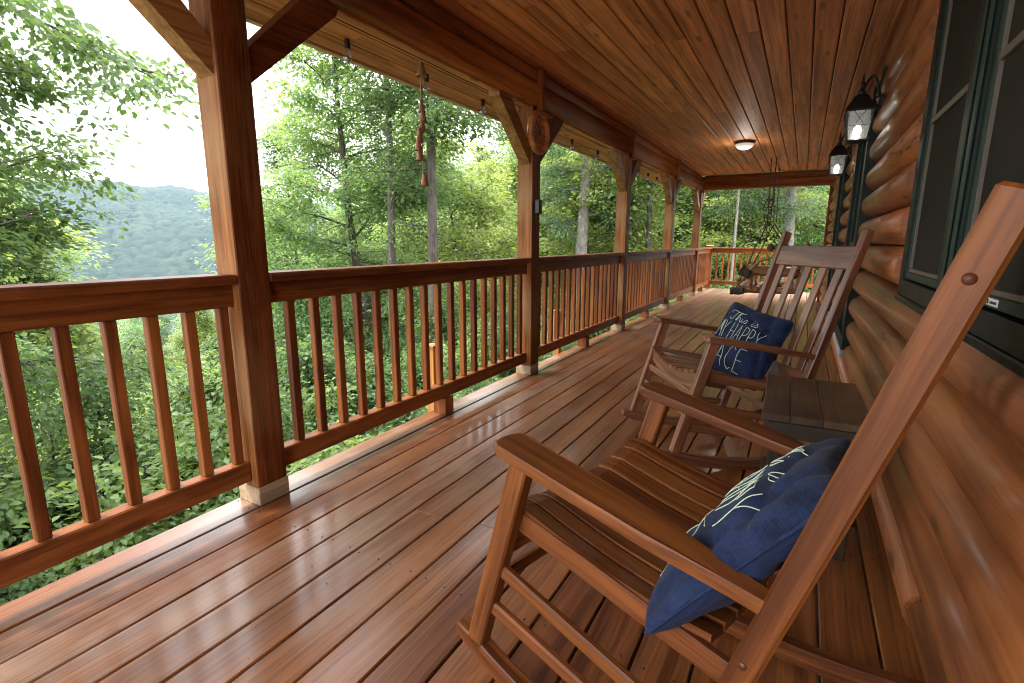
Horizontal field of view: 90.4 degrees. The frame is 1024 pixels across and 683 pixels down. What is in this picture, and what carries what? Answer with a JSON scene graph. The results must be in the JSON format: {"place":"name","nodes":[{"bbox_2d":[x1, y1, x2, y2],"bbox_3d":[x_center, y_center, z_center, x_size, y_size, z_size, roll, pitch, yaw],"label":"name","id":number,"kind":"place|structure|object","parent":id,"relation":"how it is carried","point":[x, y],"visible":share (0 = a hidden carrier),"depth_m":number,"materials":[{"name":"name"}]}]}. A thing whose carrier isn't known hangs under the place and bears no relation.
{"place":"outdoors","nodes":[
{"label":"outdoors","id":0,"kind":"place"},
{"bbox_2d":[4,179,360,345],"bbox_3d":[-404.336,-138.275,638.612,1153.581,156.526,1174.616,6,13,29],"label":"mountain","id":1,"kind":"structure","parent":0,"point":[166,228],"depth_m":508.34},
{"bbox_2d":[0,0,506,206],"label":"sky","id":2,"kind":"structure","parent":0,"point":[175,157],"materials":[{"name":"white"}]},
{"bbox_2d":[0,288,924,682],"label":"porch floor","id":3,"kind":"structure","parent":0,"point":[386,536],"depth_m":1.64,"materials":[{"name":"brown wood"}]},
{"bbox_2d":[128,0,337,505],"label":"porch post","id":4,"kind":"object","parent":3,"relation":"on","point":[225,59],"visible":0.94,"depth_m":1.92,"materials":[{"name":"brown wood"}]},
{"bbox_2d":[0,274,251,588],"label":"porch railing","id":5,"kind":"object","parent":4,"relation":"attached to","point":[57,308],"visible":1,"depth_m":1.64,"materials":[{"name":"wood"}]},
{"bbox_2d":[269,258,531,465],"bbox_3d":[-0.465,-0.006,3.123,0.137,0.945,2.278,6,13,29],"label":"porch railing","id":6,"kind":"object","parent":3,"relation":"on","point":[289,287],"visible":0.95,"depth_m":2.76,"materials":[{"name":"wood"}]},
{"bbox_2d":[488,68,562,374],"bbox_3d":[0.148,-0.882,4.010,0.180,2.325,1.052,6,13,29],"label":"porch post","id":7,"kind":"object","parent":3,"relation":"on","point":[514,123],"visible":0.78,"depth_m":3.94,"materials":[{"name":"brown wood"}]},
{"bbox_2d":[534,200,541,213],"bbox_3d":[0.208,-1.041,3.931,0.052,0.104,0.056,6,13,29],"label":"junction box","id":8,"kind":"object","parent":7,"relation":"attached to","point":[538,206],"visible":1,"depth_m":3.91,"materials":[{"name":"black metal"}]},
{"bbox_2d":[527,109,549,154],"bbox_3d":[0.203,-1.570,3.821,0.044,0.316,0.316,6,13,29],"label":"round plaque","id":9,"kind":"object","parent":7,"relation":"attached to","point":[538,131],"visible":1,"depth_m":3.81,"materials":[{"name":"brown wood"}]},
{"bbox_2d":[538,252,624,356],"bbox_3d":[0.720,-0.408,5.185,0.137,0.945,2.278,6,13,29],"label":"porch railing","id":10,"kind":"object","parent":3,"relation":"on","point":[601,285],"visible":0.91,"depth_m":5.03,"materials":[{"name":"wood"}]},
{"bbox_2d":[607,130,641,330],"bbox_3d":[1.333,-1.284,6.072,0.180,2.325,1.052,6,13,29],"label":"porch post","id":11,"kind":"object","parent":3,"relation":"on","point":[625,168],"visible":0.91,"depth_m":6.00,"materials":[{"name":"brown wood"}]},
{"bbox_2d":[625,250,670,319],"bbox_3d":[1.906,-0.810,7.247,0.137,0.945,2.278,6,13,29],"label":"porch railing","id":12,"kind":"object","parent":3,"relation":"on","point":[645,281],"visible":0.88,"depth_m":7.16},
{"bbox_2d":[659,159,681,308],"bbox_3d":[2.519,-1.686,8.135,0.180,2.325,1.052,6,13,29],"label":"porch post","id":13,"kind":"object","parent":3,"relation":"on","point":[671,187],"visible":0.9,"depth_m":8.06,"materials":[{"name":"brown wood"}]},
{"bbox_2d":[669,248,697,300],"bbox_3d":[3.091,-1.212,9.309,0.137,0.945,2.278,6,13,29],"label":"porch railing","id":14,"kind":"object","parent":3,"relation":"on","point":[681,272],"visible":0.85,"depth_m":9.29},
{"bbox_2d":[688,177,705,295],"bbox_3d":[3.704,-2.088,10.197,0.180,2.325,1.052,6,13,29],"label":"porch post","id":15,"kind":"object","parent":3,"relation":"on","point":[698,198],"visible":0.81,"depth_m":10.13,"materials":[{"name":"brown wood"}]},
{"bbox_2d":[696,248,711,291],"bbox_3d":[4.148,-1.571,11.148,0.137,0.945,1.757,6,13,29],"label":"porch railing","id":16,"kind":"object","parent":3,"relation":"on","point":[702,269],"visible":0.78,"depth_m":11.20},
{"bbox_2d":[704,245,713,287],"bbox_3d":[4.612,-1.754,11.946,0.144,1.000,0.144,6,13,29],"label":"newel post","id":17,"kind":"object","parent":3,"relation":"on","point":[709,268],"visible":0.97,"depth_m":11.89,"materials":[{"name":"brown wood"}]},
{"bbox_2d":[710,248,819,287],"bbox_3d":[5.669,-1.660,11.356,2.305,0.844,0.136,6,13,29],"label":"end railing","id":18,"kind":"object","parent":17,"relation":"attached to","point":[736,251],"visible":0.48,"depth_m":11.62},
{"bbox_2d":[455,180,1023,682],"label":"rocking chair","id":19,"kind":"object","parent":3,"relation":"on","point":[621,522],"visible":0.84,"depth_m":0.95,"materials":[{"name":"brown wood"}]},
{"bbox_2d":[644,438,852,635],"bbox_3d":[0.455,0.349,0.949,0.308,0.371,0.419,6,13,29],"label":"throw pillow","id":20,"kind":"object","parent":19,"relation":"on","point":[752,525],"visible":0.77,"depth_m":0.83,"materials":[{"name":"blue fabric"}]},
{"bbox_2d":[621,228,874,469],"bbox_3d":[1.138,0.001,2.623,0.945,1.128,0.678,-1,11,-5],"label":"rocking chair","id":21,"kind":"object","parent":3,"relation":"on","point":[682,370],"visible":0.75,"depth_m":2.44,"materials":[{"name":"brown wood"}]},
{"bbox_2d":[712,302,793,390],"bbox_3d":[1.194,0.015,2.624,0.212,0.400,0.426,-5,12,-24],"label":"throw pillow","id":22,"kind":"object","parent":21,"relation":"on","point":[740,321],"visible":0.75,"depth_m":2.54,"materials":[{"name":"blue fabric"}]},
{"bbox_2d":[760,374,867,560],"bbox_3d":[1.133,0.452,1.964,0.322,0.500,0.575,6,13,27],"label":"side table","id":23,"kind":"object","parent":3,"relation":"on","point":[807,410],"visible":0.54,"depth_m":1.77,"materials":[{"name":"wood"}]},
{"bbox_2d":[817,0,1023,682],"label":"log wall","id":24,"kind":"structure","parent":3,"relation":"on","point":[934,159],"depth_m":1.34,"materials":[{"name":"wood"}]},
{"bbox_2d":[244,0,903,190],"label":"porch roof","id":25,"kind":"structure","parent":24,"relation":"on","point":[698,88],"depth_m":3.57,"materials":[{"name":"brown wood"}]},
{"bbox_2d":[415,59,428,185],"bbox_3d":[-0.535,-1.310,2.984,0.068,0.761,0.102,6,13,29],"label":"bell chime","id":26,"kind":"object","parent":25,"relation":"hanging from","point":[421,74],"visible":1,"depth_m":2.98,"materials":[{"name":"metal"}]},
{"bbox_2d":[344,38,657,179],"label":"string lights","id":27,"kind":"object","parent":25,"relation":"hanging from","point":[348,47],"visible":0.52,"depth_m":3.61,"materials":[{"name":"black"}]},
{"bbox_2d":[734,140,755,151],"bbox_3d":[2.965,-2.481,6.492,0.254,0.137,0.254,6,13,29],"label":"ceiling light","id":28,"kind":"object","parent":25,"relation":"attached to","point":[743,145],"visible":1,"depth_m":6.41,"materials":[{"name":"glass"}]},
{"bbox_2d":[730,158,812,294],"bbox_3d":[4.343,-1.845,8.359,1.115,2.097,1.348,6,13,29],"label":"porch swing","id":29,"kind":"object","parent":25,"relation":"hanging from","point":[750,273],"visible":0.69,"depth_m":8.10,"materials":[{"name":"wood"}]},
{"bbox_2d":[826,146,850,315],"bbox_3d":[4.055,-1.322,6.273,0.143,1.905,1.050,6,13,29],"label":"door","id":30,"kind":"structure","parent":24,"relation":"in","point":[842,194],"depth_m":6.03,"materials":[{"name":"green paint"}]},
{"bbox_2d":[828,127,854,176],"bbox_3d":[3.355,-1.926,5.183,0.219,0.455,0.172,6,13,29],"label":"wall lantern","id":31,"kind":"object","parent":24,"relation":"attached to","point":[839,151],"depth_m":5.15,"materials":[{"name":"black metal"}]},
{"bbox_2d":[832,87,877,356],"bbox_3d":[2.802,-0.896,4.093,0.143,1.905,1.050,6,13,29],"label":"door","id":32,"kind":"structure","parent":24,"relation":"in","point":[863,164],"depth_m":3.99,"materials":[{"name":"green paint"}]},
{"bbox_2d":[843,65,885,144],"bbox_3d":[2.326,-1.553,3.356,0.219,0.455,0.172,6,13,29],"label":"wall lantern","id":33,"kind":"object","parent":24,"relation":"attached to","point":[862,103],"depth_m":3.33,"materials":[{"name":"black metal"}]},
{"bbox_2d":[894,0,1023,378],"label":"window","id":34,"kind":"structure","parent":24,"relation":"in","point":[972,136],"depth_m":1.34,"materials":[{"name":"green paint"}]},
{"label":"ground","id":35,"kind":"structure","parent":0,"visible":0},
{"bbox_2d":[0,214,31,422],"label":"woodland tree","id":36,"kind":"object","parent":35,"relation":"on","point":[10,276],"visible":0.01,"depth_m":12.07,"materials":[{"name":"green plant"}]},
{"bbox_2d":[0,569,65,605],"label":"leafy bush","id":37,"kind":"object","parent":35,"relation":"on","point":[8,594],"visible":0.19,"depth_m":3.14,"materials":[{"name":"green plant"}]},
{"bbox_2d":[0,333,89,487],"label":"leafy bush","id":38,"kind":"object","parent":35,"relation":"on","point":[20,348],"visible":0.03,"depth_m":9.56,"materials":[{"name":"green plant"}]},
{"bbox_2d":[0,382,105,468],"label":"leafy bush","id":39,"kind":"object","parent":35,"relation":"on","point":[11,449],"depth_m":9.04,"materials":[{"name":"green plant"}]},
{"bbox_2d":[0,178,127,409],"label":"woodland tree","id":40,"kind":"object","parent":35,"relation":"on","point":[41,339],"visible":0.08,"depth_m":14.12,"materials":[{"name":"green plant"}]},
{"bbox_2d":[4,254,134,386],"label":"woodland tree","id":41,"kind":"object","parent":35,"relation":"on","point":[35,278],"visible":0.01,"depth_m":14.43,"materials":[{"name":"green plant"}]},
{"bbox_2d":[0,183,139,396],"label":"woodland tree","id":42,"kind":"object","parent":35,"relation":"on","point":[70,259],"visible":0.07,"depth_m":15.00,"materials":[{"name":"green plant"}]},
{"bbox_2d":[5,528,144,591],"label":"leafy bush","id":43,"kind":"object","parent":35,"relation":"on","point":[26,537],"depth_m":3.86,"materials":[{"name":"green plant"}]},
{"bbox_2d":[70,323,102,369],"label":"woodland tree","id":44,"kind":"object","parent":35,"relation":"on","point":[94,340],"visible":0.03,"depth_m":16.46,"materials":[{"name":"green plant"}]},
{"bbox_2d":[0,423,173,481],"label":"leafy bush","id":45,"kind":"object","parent":35,"relation":"on","point":[3,448],"depth_m":8.53,"materials":[{"name":"green plant"}]},
{"bbox_2d":[0,366,187,464],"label":"leafy bush","id":46,"kind":"object","parent":35,"relation":"on","point":[53,422],"visible":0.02,"depth_m":8.80,"materials":[{"name":"green plant"}]},
{"bbox_2d":[0,0,223,545],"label":"maple tree","id":47,"kind":"object","parent":35,"relation":"on","point":[13,68],"visible":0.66,"depth_m":4.60,"materials":[{"name":"green plant"}]},
{"bbox_2d":[91,342,179,379],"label":"leafy bush","id":48,"kind":"object","parent":35,"relation":"on","point":[137,349],"depth_m":16.53,"materials":[{"name":"green plant"}]},
{"bbox_2d":[103,336,172,368],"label":"leafy bush","id":49,"kind":"object","parent":35,"relation":"on","point":[142,346],"visible":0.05,"depth_m":18.30,"materials":[{"name":"green plant"}]},
{"bbox_2d":[47,483,233,578],"bbox_3d":[-3.200,2.865,4.244,3.954,3.087,3.359,8,13,34],"label":"leafy bush","id":50,"kind":"object","parent":35,"relation":"on","point":[92,557],"depth_m":3.88,"materials":[{"name":"green plant"}]},
{"bbox_2d":[80,366,206,410],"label":"leafy bush","id":51,"kind":"object","parent":35,"relation":"on","point":[170,391],"depth_m":10.56,"materials":[{"name":"green plant"}]},
{"bbox_2d":[0,405,292,581],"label":"leafy bush","id":52,"kind":"object","parent":35,"relation":"on","point":[11,507],"visible":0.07,"depth_m":4.37,"materials":[{"name":"green plant"}]},
{"bbox_2d":[117,318,178,363],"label":"woodland tree","id":53,"kind":"object","parent":35,"relation":"on","point":[134,326],"visible":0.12,"depth_m":36.98,"materials":[{"name":"green plant"}]},
{"bbox_2d":[141,313,183,374],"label":"woodland tree","id":54,"kind":"object","parent":35,"relation":"on","point":[166,320],"visible":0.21,"depth_m":44.99,"materials":[{"name":"green plant"}]},
{"bbox_2d":[69,424,290,528],"bbox_3d":[-3.843,2.497,5.851,2.882,3.284,3.623,8,13,34],"label":"leafy bush","id":55,"kind":"object","parent":35,"relation":"on","point":[114,481],"visible":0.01,"depth_m":4.71,"materials":[{"name":"green plant"}]},
{"bbox_2d":[89,386,287,449],"bbox_3d":[-3.975,2.458,7.432,4.132,3.962,4.017,0,11,-1],"label":"leafy bush","id":56,"kind":"object","parent":35,"relation":"on","point":[140,417],"depth_m":6.77,"materials":[{"name":"green plant"}]},
{"bbox_2d":[163,310,213,377],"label":"woodland tree","id":57,"kind":"object","parent":35,"relation":"on","point":[177,318],"visible":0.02,"depth_m":26.50,"materials":[{"name":"green plant"}]},
{"bbox_2d":[164,309,217,373],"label":"woodland tree","id":58,"kind":"object","parent":35,"relation":"on","point":[203,330],"visible":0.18,"depth_m":19.11,"materials":[{"name":"green plant"}]},
{"bbox_2d":[0,408,383,589],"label":"leafy bush","id":59,"kind":"object","parent":35,"relation":"on","point":[116,500],"visible":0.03,"depth_m":3.86,"materials":[{"name":"green plant"}]},
{"bbox_2d":[0,334,391,550],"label":"leafy bush","id":60,"kind":"object","parent":35,"relation":"on","point":[304,361],"visible":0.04,"depth_m":5.27,"materials":[{"name":"green plant"}]},
{"bbox_2d":[150,329,312,385],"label":"leafy bush","id":61,"kind":"object","parent":35,"relation":"on","point":[211,345],"visible":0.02,"depth_m":13.96,"materials":[{"name":"green plant"}]},
{"bbox_2d":[77,336,390,563],"bbox_3d":[-2.993,2.256,5.731,4.356,4.296,4.480,-4,12,-21],"label":"leafy bush","id":62,"kind":"object","parent":35,"relation":"on","point":[211,389],"visible":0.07,"depth_m":5.54,"materials":[{"name":"green plant"}]},
{"bbox_2d":[188,463,302,514],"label":"leafy bush","id":63,"kind":"object","parent":35,"relation":"on","point":[227,499],"depth_m":3.85,"materials":[{"name":"green plant"}]},
{"bbox_2d":[140,373,365,463],"bbox_3d":[-3.265,2.390,6.244,3.895,3.842,4.007,-6,13,-29],"label":"leafy bush","id":64,"kind":"object","parent":35,"relation":"on","point":[189,416],"visible":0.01,"depth_m":6.39,"materials":[{"name":"green plant"}]},
{"bbox_2d":[204,117,353,337],"bbox_3d":[-7.815,-2.548,19.927,5.792,11.189,6.357,-1,11,-5],"label":"woodland tree","id":65,"kind":"object","parent":35,"relation":"on","point":[273,165],"visible":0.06,"depth_m":18.22,"materials":[{"name":"green plant"}]},
{"bbox_2d":[201,292,388,379],"bbox_3d":[-5.641,1.206,14.588,6.213,5.632,4.943,5,12,24],"label":"leafy bush","id":66,"kind":"object","parent":35,"relation":"on","point":[383,318],"depth_m":14.77,"materials":[{"name":"green plant"}]},
{"bbox_2d":[189,44,494,385],"bbox_3d":[-3.617,-2.516,12.280,7.505,11.962,7.480,-6,13,-27],"label":"oak tree","id":67,"kind":"object","parent":35,"relation":"on","point":[323,149],"visible":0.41,"depth_m":11.61,"materials":[{"name":"green plant"}]},
{"bbox_2d":[298,187,387,311],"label":"woodland tree","id":68,"kind":"object","parent":35,"relation":"on","point":[337,215],"visible":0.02,"depth_m":25.17,"materials":[{"name":"green plant"}]},
{"bbox_2d":[331,151,387,330],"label":"woodland tree","id":69,"kind":"object","parent":35,"relation":"on","point":[367,236],"visible":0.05,"depth_m":23.16,"materials":[{"name":"green plant"}]},
{"bbox_2d":[302,336,447,430],"bbox_3d":[-2.607,1.930,8.773,3.604,4.106,4.530,8,13,33],"label":"leafy bush","id":70,"kind":"object","parent":35,"relation":"on","point":[387,375],"visible":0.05,"depth_m":7.42,"materials":[{"name":"green plant"}]},
{"bbox_2d":[331,325,420,373],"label":"leafy bush","id":71,"kind":"object","parent":35,"relation":"on","point":[351,349],"visible":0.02,"depth_m":11.72,"materials":[{"name":"green plant"}]},
{"bbox_2d":[323,62,477,368],"bbox_3d":[-1.967,-3.150,10.667,3.938,12.951,5.339,-8,14,-36],"label":"tulip tree","id":72,"kind":"object","parent":35,"relation":"on","point":[392,221],"visible":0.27,"depth_m":10.19,"materials":[{"name":"green plant"}]},
{"bbox_2d":[334,118,475,322],"bbox_3d":[-4.811,-3.230,21.496,7.463,11.782,7.407,0,11,0],"label":"woodland tree","id":73,"kind":"object","parent":35,"relation":"on","point":[415,213],"visible":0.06,"depth_m":21.06,"materials":[{"name":"green plant"}]},
{"bbox_2d":[352,118,465,261],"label":"woodland tree","id":74,"kind":"object","parent":35,"relation":"on","point":[396,218],"visible":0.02,"depth_m":22.91,"materials":[{"name":"green plant"}]},
{"bbox_2d":[306,46,517,342],"bbox_3d":[-1.550,-3.802,8.748,5.932,14.390,4.375,-1,11,-6],"label":"tulip tree","id":75,"kind":"object","parent":35,"relation":"on","point":[433,123],"visible":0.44,"depth_m":8.93,"materials":[{"name":"green plant"}]},
{"bbox_2d":[370,316,470,390],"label":"leafy bush","id":76,"kind":"object","parent":35,"relation":"on","point":[401,345],"visible":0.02,"depth_m":10.73,"materials":[{"name":"green plant"}]},
{"bbox_2d":[348,380,494,446],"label":"leafy bush","id":77,"kind":"object","parent":35,"relation":"on","point":[410,416],"visible":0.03,"depth_m":6.26,"materials":[{"name":"green plant"}]},
{"bbox_2d":[428,343,435,411],"bbox_3d":[-0.536,2.274,3.840,0.079,4.596,0.084,6,13,29],"label":"cedar stake","id":78,"kind":"object","parent":35,"relation":"on","point":[432,370],"visible":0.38,"depth_m":3.39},
{"bbox_2d":[387,343,490,408],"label":"leafy bush","id":79,"kind":"object","parent":35,"relation":"on","point":[457,365],"visible":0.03,"depth_m":8.43,"materials":[{"name":"green plant"}]},
{"bbox_2d":[388,363,491,422],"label":"leafy bush","id":80,"kind":"object","parent":35,"relation":"on","point":[419,373],"visible":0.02,"depth_m":7.84,"materials":[{"name":"green plant"}]},
{"bbox_2d":[322,128,560,333],"bbox_3d":[-1.500,-1.811,15.043,7.328,8.751,5.654,-9,15,-40],"label":"bright sapling","id":81,"kind":"object","parent":35,"relation":"on","point":[486,232],"visible":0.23,"depth_m":14.49,"materials":[{"name":"green plant"}]},
{"bbox_2d":[374,303,547,430],"bbox_3d":[-0.465,1.365,9.463,3.938,3.884,4.050,0,11,2],"label":"leafy bush","id":82,"kind":"object","parent":35,"relation":"on","point":[479,347],"visible":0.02,"depth_m":8.83,"materials":[{"name":"green plant"}]},
{"bbox_2d":[388,332,552,390],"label":"leafy bush","id":83,"kind":"object","parent":35,"relation":"on","point":[544,357],"depth_m":8.96,"materials":[{"name":"green plant"}]},
{"bbox_2d":[402,295,540,380],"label":"leafy bush","id":84,"kind":"object","parent":35,"relation":"on","point":[444,320],"visible":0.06,"depth_m":9.83,"materials":[{"name":"green plant"}]},
{"bbox_2d":[453,376,501,400],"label":"leafy bush","id":85,"kind":"object","parent":35,"relation":"on","point":[461,395],"visible":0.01,"depth_m":7.34,"materials":[{"name":"green plant"}]},
{"bbox_2d":[442,157,515,286],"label":"woodland tree","id":86,"kind":"object","parent":35,"relation":"on","point":[489,164],"depth_m":25.24,"materials":[{"name":"green plant"}]},
{"bbox_2d":[446,178,516,291],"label":"woodland tree","id":87,"kind":"object","parent":35,"relation":"on","point":[484,218],"depth_m":24.16,"materials":[{"name":"green plant"}]},
{"bbox_2d":[460,139,505,210],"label":"woodland tree","id":88,"kind":"object","parent":35,"relation":"on","point":[480,153],"visible":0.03,"depth_m":31.30,"materials":[{"name":"green plant"}]},
{"bbox_2d":[464,117,514,231],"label":"woodland tree","id":89,"kind":"object","parent":35,"relation":"on","point":[503,138],"visible":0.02,"depth_m":29.65,"materials":[{"name":"green plant"}]},
{"bbox_2d":[446,141,577,312],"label":"woodland tree","id":90,"kind":"object","parent":35,"relation":"on","point":[513,170],"visible":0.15,"depth_m":18.65,"materials":[{"name":"green plant"}]},
{"bbox_2d":[476,136,609,298],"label":"woodland tree","id":91,"kind":"object","parent":35,"relation":"on","point":[553,157],"visible":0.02,"depth_m":21.70,"materials":[{"name":"green plant"}]},
{"bbox_2d":[553,310,560,355],"bbox_3d":[0.457,1.937,5.566,0.079,4.596,0.084,6,13,29],"label":"cedar stake","id":92,"kind":"object","parent":35,"relation":"on","point":[557,351],"visible":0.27,"depth_m":5.15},
{"bbox_2d":[546,342,577,356],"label":"leafy bush","id":93,"kind":"object","parent":35,"relation":"on","point":[567,347],"visible":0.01,"depth_m":8.87,"materials":[{"name":"green plant"}]},
{"bbox_2d":[484,132,661,298],"bbox_3d":[2.732,-7.152,15.577,7.232,18.222,7.332,3,11,12],"label":"hemlock tree","id":94,"kind":"object","parent":35,"relation":"on","point":[582,226],"visible":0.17,"depth_m":15.94,"materials":[{"name":"green plant"}]},
{"bbox_2d":[553,296,656,342],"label":"leafy bush","id":95,"kind":"object","parent":35,"relation":"on","point":[609,327],"visible":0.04,"depth_m":10.44,"materials":[{"name":"green plant"}]},
{"bbox_2d":[549,151,679,279],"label":"woodland tree","id":96,"kind":"object","parent":35,"relation":"on","point":[574,249],"visible":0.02,"depth_m":22.71,"materials":[{"name":"green plant"}]},
{"bbox_2d":[513,150,749,317],"bbox_3d":[4.750,-4.907,17.429,8.497,12.641,9.324,8,14,35],"label":"woodland tree","id":97,"kind":"object","parent":35,"relation":"on","point":[636,242],"visible":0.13,"depth_m":16.38,"materials":[{"name":"green plant"}]},
{"bbox_2d":[598,166,684,250],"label":"tulip tree","id":98,"kind":"object","parent":35,"relation":"on","point":[648,227],"visible":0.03,"depth_m":15.84,"materials":[{"name":"green plant"}]},
{"bbox_2d":[588,164,732,273],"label":"woodland tree","id":99,"kind":"object","parent":35,"relation":"on","point":[686,209],"visible":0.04,"depth_m":21.31,"materials":[{"name":"green plant"}]},
{"bbox_2d":[653,175,762,275],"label":"woodland tree","id":100,"kind":"object","parent":35,"relation":"on","point":[711,193],"visible":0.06,"depth_m":21.76,"materials":[{"name":"green plant"}]},
{"bbox_2d":[729,189,739,287],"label":"birch tree","id":101,"kind":"object","parent":35,"relation":"on","point":[735,234],"visible":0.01,"depth_m":14.88,"materials":[{"name":"white plant"}]},
{"bbox_2d":[711,253,760,280],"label":"leafy bush","id":102,"kind":"object","parent":35,"relation":"on","point":[713,270],"depth_m":20.13,"materials":[{"name":"green plant"}]},
{"bbox_2d":[673,170,828,291],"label":"bright sapling","id":103,"kind":"object","parent":35,"relation":"on","point":[742,241],"visible":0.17,"depth_m":19.53,"materials":[{"name":"green plant"}]},
{"bbox_2d":[704,169,825,291],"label":"woodland tree","id":104,"kind":"object","parent":35,"relation":"on","point":[757,239],"visible":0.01,"depth_m":22.69,"materials":[{"name":"green plant"}]},
{"bbox_2d":[702,168,833,280],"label":"hemlock tree","id":105,"kind":"object","parent":35,"relation":"on","point":[789,208],"visible":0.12,"depth_m":15.56,"materials":[{"name":"green plant"}]},
{"bbox_2d":[738,186,826,283],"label":"woodland tree","id":106,"kind":"object","parent":35,"relation":"on","point":[815,270],"depth_m":22.64,"materials":[{"name":"green plant"}]},
{"bbox_2d":[754,168,830,291],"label":"woodland tree","id":107,"kind":"object","parent":35,"relation":"on","point":[812,236],"visible":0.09,"depth_m":19.76,"materials":[{"name":"green plant"}]},
{"bbox_2d":[779,270,818,291],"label":"leafy bush","id":108,"kind":"object","parent":35,"relation":"on","point":[809,282],"depth_m":14.95,"materials":[{"name":"green plant"}]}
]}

